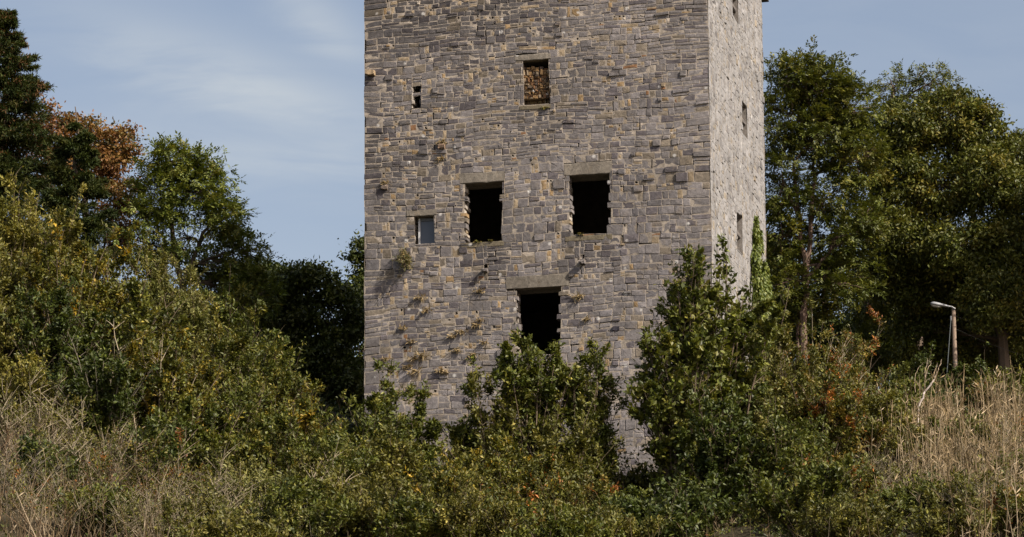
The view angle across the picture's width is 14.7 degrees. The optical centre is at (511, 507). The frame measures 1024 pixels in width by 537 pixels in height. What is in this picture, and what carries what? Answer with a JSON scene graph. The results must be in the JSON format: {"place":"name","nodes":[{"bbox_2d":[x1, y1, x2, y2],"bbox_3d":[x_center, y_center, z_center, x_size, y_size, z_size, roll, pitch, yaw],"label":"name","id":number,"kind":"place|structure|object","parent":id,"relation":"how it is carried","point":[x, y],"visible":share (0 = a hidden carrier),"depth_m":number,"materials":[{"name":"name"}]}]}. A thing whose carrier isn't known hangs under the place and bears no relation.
{"place":"outdoors","nodes":[
{"label":"outdoors","id":0,"kind":"place"},
{"bbox_2d":[0,365,1023,536],"bbox_3d":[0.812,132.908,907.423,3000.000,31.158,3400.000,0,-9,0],"label":"hillside","id":1,"kind":"structure","parent":0,"point":[745,533],"depth_m":108.96,"materials":[{"name":"plant"}]},
{"bbox_2d":[0,297,42,375],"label":"shrub","id":2,"kind":"object","parent":1,"relation":"on","point":[6,338],"visible":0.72,"depth_m":115.02,"materials":[{"name":"green plant"}]},
{"bbox_2d":[0,166,53,292],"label":"shrub","id":3,"kind":"object","parent":1,"relation":"on","point":[13,239],"visible":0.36,"depth_m":123.74,"materials":[{"name":"green plant"}]},
{"bbox_2d":[0,225,53,326],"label":"shrub","id":4,"kind":"object","parent":1,"relation":"on","point":[7,284],"visible":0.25,"depth_m":119.29,"materials":[{"name":"green plant"}]},
{"bbox_2d":[0,8,69,251],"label":"conifer tree","id":5,"kind":"object","parent":1,"relation":"on","point":[20,95],"visible":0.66,"depth_m":133.23,"materials":[{"name":"green plant"}]},
{"bbox_2d":[0,347,73,438],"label":"shrub","id":6,"kind":"object","parent":1,"relation":"on","point":[31,368],"visible":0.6,"depth_m":110.44,"materials":[{"name":"green plant"}]},
{"bbox_2d":[0,431,74,508],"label":"bare shrub","id":7,"kind":"object","parent":1,"relation":"on","point":[9,475],"visible":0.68,"depth_m":101.94,"materials":[{"name":"brown plant"}]},
{"bbox_2d":[0,363,86,460],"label":"bare shrub","id":8,"kind":"object","parent":1,"relation":"on","point":[6,413],"visible":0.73,"depth_m":108.69,"materials":[{"name":"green plant"}]},
{"bbox_2d":[10,429,85,503],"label":"shrub","id":9,"kind":"object","parent":1,"relation":"on","point":[30,447],"visible":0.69,"depth_m":103.24,"materials":[{"name":"green plant"}]},
{"bbox_2d":[17,182,98,288],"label":"shrub","id":10,"kind":"object","parent":1,"relation":"on","point":[72,231],"visible":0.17,"depth_m":122.46,"materials":[{"name":"green plant"}]},
{"bbox_2d":[0,274,120,403],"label":"shrub","id":11,"kind":"object","parent":1,"relation":"on","point":[63,322],"visible":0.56,"depth_m":114.90,"materials":[{"name":"green plant"}]},
{"bbox_2d":[5,215,122,333],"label":"shrub","id":12,"kind":"object","parent":1,"relation":"on","point":[99,293],"visible":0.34,"depth_m":119.42,"materials":[{"name":"green plant"}]},
{"bbox_2d":[0,458,151,536],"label":"bare shrub","id":13,"kind":"object","parent":1,"relation":"on","point":[30,499],"visible":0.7,"depth_m":98.96,"materials":[{"name":"brown plant"}]},
{"bbox_2d":[38,107,126,283],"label":"conifer tree","id":14,"kind":"object","parent":1,"relation":"on","point":[78,146],"visible":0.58,"depth_m":128.92,"materials":[{"name":"green plant"}]},
{"bbox_2d":[29,396,137,494],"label":"bare shrub","id":15,"kind":"object","parent":1,"relation":"on","point":[78,445],"visible":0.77,"depth_m":105.47,"materials":[{"name":"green plant"}]},
{"bbox_2d":[23,97,159,278],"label":"tree","id":16,"kind":"object","parent":1,"relation":"on","point":[114,158],"visible":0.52,"depth_m":136.27,"materials":[{"name":"orange plant"}]},
{"bbox_2d":[35,326,161,456],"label":"shrub","id":17,"kind":"object","parent":1,"relation":"on","point":[91,379],"visible":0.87,"depth_m":110.32,"materials":[{"name":"green plant"}]},
{"bbox_2d":[46,473,161,536],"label":"shrub","id":18,"kind":"object","parent":1,"relation":"on","point":[108,494],"visible":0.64,"depth_m":98.86,"materials":[{"name":"green plant"}]},
{"bbox_2d":[64,218,168,347],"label":"shrub","id":19,"kind":"object","parent":1,"relation":"on","point":[117,289],"visible":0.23,"depth_m":121.41,"materials":[{"name":"green plant"}]},
{"bbox_2d":[0,383,243,536],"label":"dry twigs","id":20,"kind":"object","parent":1,"relation":"on","point":[25,517],"visible":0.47,"depth_m":98.72,"materials":[{"name":"plant"}]},
{"bbox_2d":[81,270,189,381],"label":"shrub","id":21,"kind":"object","parent":1,"relation":"on","point":[135,290],"visible":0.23,"depth_m":115.87,"materials":[{"name":"green plant"}]},
{"bbox_2d":[69,418,215,523],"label":"bare shrub","id":22,"kind":"object","parent":1,"relation":"on","point":[136,465],"visible":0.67,"depth_m":103.39,"materials":[{"name":"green plant"}]},
{"bbox_2d":[102,408,196,504],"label":"shrub","id":23,"kind":"object","parent":1,"relation":"on","point":[170,448],"visible":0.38,"depth_m":106.27,"materials":[{"name":"green plant"}]},
{"bbox_2d":[106,316,197,449],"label":"bare shrub","id":24,"kind":"object","parent":1,"relation":"on","point":[163,372],"visible":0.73,"depth_m":111.50,"materials":[{"name":"green plant"}]},
{"bbox_2d":[89,477,245,536],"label":"bare shrub","id":25,"kind":"object","parent":1,"relation":"on","point":[126,520],"visible":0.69,"depth_m":98.03,"materials":[{"name":"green plant"}]},
{"bbox_2d":[125,229,215,346],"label":"shrub","id":26,"kind":"object","parent":1,"relation":"on","point":[167,257],"visible":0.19,"depth_m":124.36,"materials":[{"name":"green plant"}]},
{"bbox_2d":[102,322,244,438],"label":"shrub","id":27,"kind":"object","parent":1,"relation":"on","point":[175,395],"visible":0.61,"depth_m":111.62,"materials":[{"name":"green plant"}]},
{"bbox_2d":[145,256,234,380],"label":"shrub","id":28,"kind":"object","parent":1,"relation":"on","point":[193,309],"visible":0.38,"depth_m":119.98,"materials":[{"name":"green plant"}]},
{"bbox_2d":[148,481,250,536],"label":"shrub","id":29,"kind":"object","parent":1,"relation":"on","point":[167,505],"visible":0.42,"depth_m":97.75,"materials":[{"name":"green plant"}]},
{"bbox_2d":[112,130,289,330],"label":"tree","id":30,"kind":"object","parent":1,"relation":"on","point":[180,178],"visible":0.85,"depth_m":133.95,"materials":[{"name":"green plant"}]},
{"bbox_2d":[140,387,270,505],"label":"shrub","id":31,"kind":"object","parent":1,"relation":"on","point":[202,446],"visible":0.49,"depth_m":107.27,"materials":[{"name":"green plant"}]},
{"bbox_2d":[143,436,269,519],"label":"bare shrub","id":32,"kind":"object","parent":1,"relation":"on","point":[170,489],"visible":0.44,"depth_m":100.88,"materials":[{"name":"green plant"}]},
{"bbox_2d":[153,501,303,536],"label":"shrub","id":33,"kind":"object","parent":1,"relation":"on","point":[211,528],"visible":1,"depth_m":95.64,"materials":[{"name":"green plant"}]},
{"bbox_2d":[177,301,280,414],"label":"shrub","id":34,"kind":"object","parent":1,"relation":"on","point":[231,368],"visible":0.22,"depth_m":116.99,"materials":[{"name":"green plant"}]},
{"bbox_2d":[198,263,272,347],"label":"shrub","id":35,"kind":"object","parent":1,"relation":"on","point":[239,303],"visible":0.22,"depth_m":125.38,"materials":[{"name":"green plant"}]},
{"bbox_2d":[196,359,291,475],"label":"shrub","id":36,"kind":"object","parent":1,"relation":"on","point":[231,395],"visible":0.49,"depth_m":112.46,"materials":[{"name":"green plant"}]},
{"bbox_2d":[183,451,314,531],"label":"shrub","id":37,"kind":"object","parent":1,"relation":"on","point":[262,482],"visible":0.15,"depth_m":102.85,"materials":[{"name":"green plant"}]},
{"bbox_2d":[223,299,294,376],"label":"shrub","id":38,"kind":"object","parent":1,"relation":"on","point":[259,305],"visible":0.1,"depth_m":121.97,"materials":[{"name":"green plant"}]},
{"bbox_2d":[189,489,347,536],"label":"bare shrub","id":39,"kind":"object","parent":1,"relation":"on","point":[278,514],"visible":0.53,"depth_m":97.48,"materials":[{"name":"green plant"}]},
{"bbox_2d":[213,407,340,507],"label":"shrub","id":40,"kind":"object","parent":1,"relation":"on","point":[282,457],"visible":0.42,"depth_m":108.16,"materials":[{"name":"green plant"}]},
{"bbox_2d":[242,335,324,415],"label":"shrub","id":41,"kind":"object","parent":1,"relation":"on","point":[288,381],"visible":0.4,"depth_m":118.84,"materials":[{"name":"green plant"}]},
{"bbox_2d":[232,471,358,536],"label":"shrub","id":42,"kind":"object","parent":1,"relation":"on","point":[328,514],"visible":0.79,"depth_m":97.63,"materials":[{"name":"green plant"}]},
{"bbox_2d":[256,374,350,461],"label":"shrub","id":43,"kind":"object","parent":1,"relation":"on","point":[305,415],"visible":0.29,"depth_m":115.59,"materials":[{"name":"green plant"}]},
{"bbox_2d":[254,255,364,417],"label":"tree","id":44,"kind":"object","parent":1,"relation":"on","point":[336,367],"visible":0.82,"depth_m":136.01,"materials":[{"name":"green plant"}]},
{"bbox_2d":[282,406,378,496],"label":"shrub","id":45,"kind":"object","parent":1,"relation":"on","point":[357,460],"visible":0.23,"depth_m":109.14,"materials":[{"name":"green plant"}]},
{"bbox_2d":[278,449,384,509],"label":"shrub","id":46,"kind":"object","parent":1,"relation":"on","point":[301,471],"visible":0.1,"depth_m":103.06,"materials":[{"name":"green plant"}]},
{"bbox_2d":[295,406,374,470],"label":"shrub","id":47,"kind":"object","parent":1,"relation":"on","point":[351,438],"visible":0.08,"depth_m":113.68,"materials":[{"name":"green plant"}]},
{"bbox_2d":[314,224,364,421],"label":"tree","id":48,"kind":"object","parent":1,"relation":"on","point":[356,257],"visible":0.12,"depth_m":138.76,"materials":[{"name":"green plant"}]},
{"bbox_2d":[315,448,423,536],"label":"shrub","id":49,"kind":"object","parent":1,"relation":"on","point":[358,527],"visible":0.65,"depth_m":98.84,"materials":[{"name":"green plant"}]},
{"bbox_2d":[335,389,416,469],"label":"shrub","id":50,"kind":"object","parent":1,"relation":"on","point":[386,418],"visible":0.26,"depth_m":115.69,"materials":[{"name":"green plant"}]},
{"bbox_2d":[361,357,402,421],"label":"sapling","id":51,"kind":"object","parent":1,"relation":"on","point":[391,392],"visible":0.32,"depth_m":117.39,"materials":[{"name":"green plant"}]},
{"bbox_2d":[338,421,431,498],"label":"shrub","id":52,"kind":"object","parent":1,"relation":"on","point":[392,458],"visible":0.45,"depth_m":111.18,"materials":[{"name":"green plant"}]},
{"bbox_2d":[349,483,453,536],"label":"shrub","id":53,"kind":"object","parent":1,"relation":"on","point":[419,527],"visible":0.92,"depth_m":97.44,"materials":[{"name":"green plant"}]},
{"bbox_2d":[394,378,442,461],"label":"sapling","id":54,"kind":"object","parent":1,"relation":"on","point":[418,423],"visible":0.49,"depth_m":116.98,"materials":[{"name":"green plant"}]},
{"bbox_2d":[394,437,500,515],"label":"shrub","id":55,"kind":"object","parent":1,"relation":"on","point":[422,475],"visible":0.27,"depth_m":107.07,"materials":[{"name":"green plant"}]},
{"bbox_2d":[433,353,490,462],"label":"shrub","id":56,"kind":"object","parent":1,"relation":"on","point":[460,435],"visible":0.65,"depth_m":113.65,"materials":[{"name":"green plant"}]},
{"bbox_2d":[412,461,532,536],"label":"shrub","id":57,"kind":"object","parent":1,"relation":"on","point":[465,514],"visible":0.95,"depth_m":97.70,"materials":[{"name":"green plant"}]},
{"bbox_2d":[444,367,523,472],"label":"shrub","id":58,"kind":"object","parent":1,"relation":"on","point":[502,424],"visible":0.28,"depth_m":113.21,"materials":[{"name":"green plant"}]},
{"bbox_2d":[432,429,561,501],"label":"shrub","id":59,"kind":"object","parent":1,"relation":"on","point":[502,444],"visible":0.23,"depth_m":109.15,"materials":[{"name":"green plant"}]},
{"bbox_2d":[0,355,1023,536],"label":"undergrowth","id":60,"kind":"object","parent":1,"relation":"on","point":[698,535],"visible":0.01,"depth_m":110.17,"materials":[{"name":"green plant"}]},
{"bbox_2d":[0,283,1023,536],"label":"dry grass","id":61,"kind":"structure","parent":1,"relation":"on","point":[544,505],"depth_m":101.75,"materials":[{"name":"plant"}]},
{"bbox_2d":[450,473,577,532],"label":"shrub","id":62,"kind":"object","parent":1,"relation":"on","point":[516,496],"visible":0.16,"depth_m":103.16,"materials":[{"name":"green plant"}]},
{"bbox_2d":[488,322,580,470],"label":"shrub","id":63,"kind":"object","parent":1,"relation":"on","point":[528,374],"visible":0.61,"depth_m":113.50,"materials":[{"name":"green plant"}]},
{"bbox_2d":[477,488,625,536],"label":"shrub","id":64,"kind":"object","parent":1,"relation":"on","point":[567,525],"visible":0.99,"depth_m":97.85,"materials":[{"name":"green plant"}]},
{"bbox_2d":[496,447,619,513],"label":"shrub","id":65,"kind":"object","parent":1,"relation":"on","point":[562,480],"visible":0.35,"depth_m":108.23,"materials":[{"name":"green plant"}]},
{"bbox_2d":[363,0,768,493],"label":"stone tower","id":66,"kind":"structure","parent":1,"relation":"on","point":[634,153],"depth_m":121.62,"materials":[{"name":"stone"}]},
{"bbox_2d":[750,215,780,368],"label":"ivy","id":67,"kind":"object","parent":66,"relation":"attached to","point":[761,280],"visible":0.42,"depth_m":126.83,"materials":[{"name":"green plant"}]},
{"bbox_2d":[509,384,624,506],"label":"shrub","id":68,"kind":"object","parent":1,"relation":"on","point":[566,455],"visible":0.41,"depth_m":111.98,"materials":[{"name":"green plant"}]},
{"bbox_2d":[548,337,631,489],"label":"shrub","id":69,"kind":"object","parent":1,"relation":"on","point":[607,382],"visible":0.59,"depth_m":113.74,"materials":[{"name":"green plant"}]},
{"bbox_2d":[575,398,636,504],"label":"shrub","id":70,"kind":"object","parent":1,"relation":"on","point":[604,440],"visible":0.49,"depth_m":113.02,"materials":[{"name":"green plant"}]},
{"bbox_2d":[541,480,678,536],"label":"shrub","id":71,"kind":"object","parent":1,"relation":"on","point":[606,514],"visible":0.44,"depth_m":99.73,"materials":[{"name":"green plant"}]},
{"bbox_2d":[613,453,664,498],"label":"shrub","id":72,"kind":"object","parent":1,"relation":"on","point":[638,478],"visible":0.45,"depth_m":115.29,"materials":[{"name":"green plant"}]},
{"bbox_2d":[609,470,703,536],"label":"shrub","id":73,"kind":"object","parent":1,"relation":"on","point":[638,507],"visible":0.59,"depth_m":101.94,"materials":[{"name":"green plant"}]},
{"bbox_2d":[623,309,730,499],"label":"sycamore bush","id":74,"kind":"object","parent":1,"relation":"on","point":[663,404],"visible":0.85,"depth_m":112.51,"materials":[{"name":"green plant"}]},
{"bbox_2d":[647,242,735,483],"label":"sycamore bush","id":75,"kind":"object","parent":1,"relation":"on","point":[698,316],"visible":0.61,"depth_m":113.55,"materials":[{"name":"green plant"}]},
{"bbox_2d":[639,470,749,536],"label":"shrub","id":76,"kind":"object","parent":1,"relation":"on","point":[709,515],"visible":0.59,"depth_m":108.09,"materials":[{"name":"green plant"}]},
{"bbox_2d":[672,383,769,530],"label":"shrub","id":77,"kind":"object","parent":1,"relation":"on","point":[715,445],"visible":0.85,"depth_m":110.34,"materials":[{"name":"green plant"}]},
{"bbox_2d":[657,234,785,474],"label":"sycamore bush","id":78,"kind":"object","parent":1,"relation":"on","point":[734,364],"visible":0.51,"depth_m":113.90,"materials":[{"name":"green plant"}]},
{"bbox_2d":[729,287,805,396],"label":"shrub","id":79,"kind":"object","parent":1,"relation":"on","point":[783,339],"visible":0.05,"depth_m":119.14,"materials":[{"name":"green plant"}]},
{"bbox_2d":[737,313,804,503],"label":"shrub","id":80,"kind":"object","parent":1,"relation":"on","point":[758,415],"visible":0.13,"depth_m":114.24,"materials":[{"name":"green plant"}]},
{"bbox_2d":[721,396,837,522],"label":"shrub","id":81,"kind":"object","parent":1,"relation":"on","point":[775,433],"visible":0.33,"depth_m":110.41,"materials":[{"name":"green plant"}]},
{"bbox_2d":[748,319,832,464],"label":"shrub","id":82,"kind":"object","parent":1,"relation":"on","point":[812,360],"visible":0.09,"depth_m":117.29,"materials":[{"name":"green plant"}]},
{"bbox_2d":[736,425,869,536],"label":"shrub","id":83,"kind":"object","parent":1,"relation":"on","point":[779,498],"visible":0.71,"depth_m":102.99,"materials":[{"name":"green plant"}]},
{"bbox_2d":[766,231,863,371],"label":"tree","id":84,"kind":"object","parent":1,"relation":"on","point":[835,322],"visible":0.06,"depth_m":146.26,"materials":[{"name":"green plant"}]},
{"bbox_2d":[779,297,869,424],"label":"shrub","id":85,"kind":"object","parent":1,"relation":"on","point":[828,358],"visible":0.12,"depth_m":120.16,"materials":[{"name":"green plant"}]},
{"bbox_2d":[757,351,896,464],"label":"shrub","id":86,"kind":"object","parent":1,"relation":"on","point":[844,434],"visible":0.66,"depth_m":114.35,"materials":[{"name":"green plant"}]},
{"bbox_2d":[763,35,904,389],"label":"tree","id":87,"kind":"object","parent":1,"relation":"on","point":[802,83],"visible":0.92,"depth_m":135.20,"materials":[{"name":"green plant"}]},
{"bbox_2d":[765,100,912,393],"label":"tree","id":88,"kind":"object","parent":1,"relation":"on","point":[866,325],"visible":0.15,"depth_m":141.40,"materials":[{"name":"green plant"}]},
{"bbox_2d":[782,437,899,509],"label":"shrub","id":89,"kind":"object","parent":1,"relation":"on","point":[866,488],"visible":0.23,"depth_m":108.00,"materials":[{"name":"green plant"}]},
{"bbox_2d":[785,483,919,536],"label":"shrub","id":90,"kind":"object","parent":1,"relation":"on","point":[842,520],"visible":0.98,"depth_m":100.78,"materials":[{"name":"green plant"}]},
{"bbox_2d":[822,305,893,396],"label":"shrub","id":91,"kind":"object","parent":1,"relation":"on","point":[858,346],"visible":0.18,"depth_m":122.17,"materials":[{"name":"green plant"}]},
{"bbox_2d":[834,362,912,462],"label":"shrub","id":92,"kind":"object","parent":1,"relation":"on","point":[872,403],"visible":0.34,"depth_m":117.52,"materials":[{"name":"green plant"}]},
{"bbox_2d":[850,440,938,500],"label":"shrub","id":93,"kind":"object","parent":1,"relation":"on","point":[889,477],"visible":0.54,"depth_m":109.52,"materials":[{"name":"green plant"}]},
{"bbox_2d":[872,361,934,417],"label":"shrub","id":94,"kind":"object","parent":1,"relation":"on","point":[889,385],"visible":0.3,"depth_m":124.95,"materials":[{"name":"green plant"}]},
{"bbox_2d":[863,414,947,470],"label":"shrub","id":95,"kind":"object","parent":1,"relation":"on","point":[894,442],"visible":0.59,"depth_m":114.45,"materials":[{"name":"green plant"}]},
{"bbox_2d":[868,470,948,526],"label":"shrub","id":96,"kind":"object","parent":1,"relation":"on","point":[903,497],"visible":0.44,"depth_m":105.06,"materials":[{"name":"green plant"}]},
{"bbox_2d":[857,58,975,372],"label":"tree","id":97,"kind":"object","parent":1,"relation":"on","point":[917,82],"visible":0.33,"depth_m":142.05,"materials":[{"name":"green plant"}]},
{"bbox_2d":[819,247,1018,389],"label":"tree","id":98,"kind":"object","parent":1,"relation":"on","point":[932,370],"visible":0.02,"depth_m":142.91,"materials":[{"name":"green plant"}]},
{"bbox_2d":[888,340,959,396],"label":"shrub","id":99,"kind":"object","parent":1,"relation":"on","point":[917,364],"visible":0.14,"depth_m":132.09,"materials":[{"name":"green plant"}]},
{"bbox_2d":[853,81,1023,377],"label":"tree","id":100,"kind":"object","parent":1,"relation":"on","point":[979,280],"visible":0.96,"depth_m":136.78,"materials":[{"name":"green plant"}]},
{"bbox_2d":[864,357,1023,536],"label":"dry stalks","id":101,"kind":"object","parent":1,"relation":"on","point":[947,461],"visible":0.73,"depth_m":112.68,"materials":[{"name":"plant"}]},
{"bbox_2d":[892,483,1000,536],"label":"shrub","id":102,"kind":"object","parent":1,"relation":"on","point":[935,521],"visible":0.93,"depth_m":98.84,"materials":[{"name":"green plant"}]},
{"bbox_2d":[921,462,1009,513],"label":"shrub","id":103,"kind":"object","parent":1,"relation":"on","point":[931,493],"visible":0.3,"depth_m":104.05,"materials":[{"name":"green plant"}]},
{"bbox_2d":[944,342,1003,418],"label":"shrub","id":104,"kind":"object","parent":1,"relation":"on","point":[969,370],"visible":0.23,"depth_m":131.92,"materials":[{"name":"green plant"}]},
{"bbox_2d":[924,455,1023,511],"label":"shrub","id":105,"kind":"object","parent":1,"relation":"on","point":[973,489],"visible":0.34,"depth_m":103.12,"materials":[{"name":"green plant"}]},
{"bbox_2d":[969,479,1023,536],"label":"shrub","id":106,"kind":"object","parent":1,"relation":"on","point":[1012,499],"visible":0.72,"depth_m":99.86,"materials":[{"name":"green plant"}]},
{"bbox_2d":[0,0,1023,388],"label":"sky","id":107,"kind":"structure","parent":0,"point":[279,84],"materials":[{"name":"blue"}]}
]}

